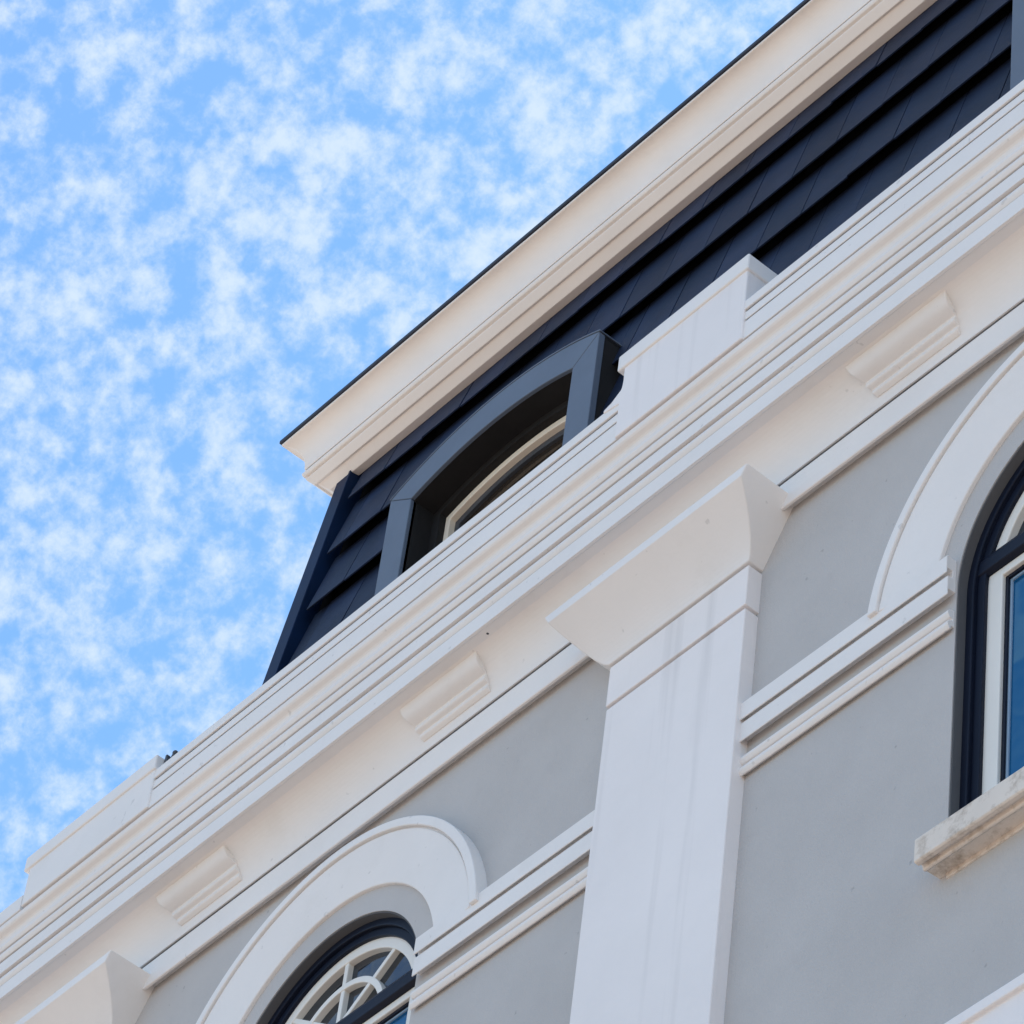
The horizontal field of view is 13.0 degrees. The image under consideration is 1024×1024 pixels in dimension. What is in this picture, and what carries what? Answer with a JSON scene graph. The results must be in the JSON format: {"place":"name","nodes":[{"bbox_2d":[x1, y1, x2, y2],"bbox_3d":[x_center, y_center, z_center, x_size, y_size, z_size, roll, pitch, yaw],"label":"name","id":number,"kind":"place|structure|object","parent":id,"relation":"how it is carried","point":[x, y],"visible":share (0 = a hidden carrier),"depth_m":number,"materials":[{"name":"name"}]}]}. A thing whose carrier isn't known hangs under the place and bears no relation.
{"place":"outdoors","nodes":[
{"label":"outdoors","id":0,"kind":"place"},
{"bbox_2d":[164,750,177,762],"bbox_3d":[-1.258,0.913,16.616,0.036,0.076,0.066,35,-53,-23],"label":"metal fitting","id":1,"kind":"object","parent":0,"point":[168,757],"visible":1,"depth_m":16.62,"materials":[{"name":"grey metal"}]},
{"bbox_2d":[0,0,802,912],"label":"sky","id":2,"kind":"structure","parent":0,"point":[216,216],"materials":[{"name":"blue"}]},
{"bbox_2d":[0,0,1023,1023],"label":"ornate building","id":3,"kind":"structure","parent":0,"point":[651,645],"depth_m":14.69,"materials":[{"name":"grey paint"}]},
{"bbox_2d":[257,911,417,1023],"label":"arched window","id":4,"kind":"structure","parent":3,"relation":"in","point":[361,973],"depth_m":15.10,"materials":[{"name":"blue paint"}]},
{"bbox_2d":[914,442,1023,878],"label":"arched window","id":5,"kind":"structure","parent":3,"relation":"in","point":[986,804],"depth_m":12.81,"materials":[{"name":"blue paint"}]}
]}

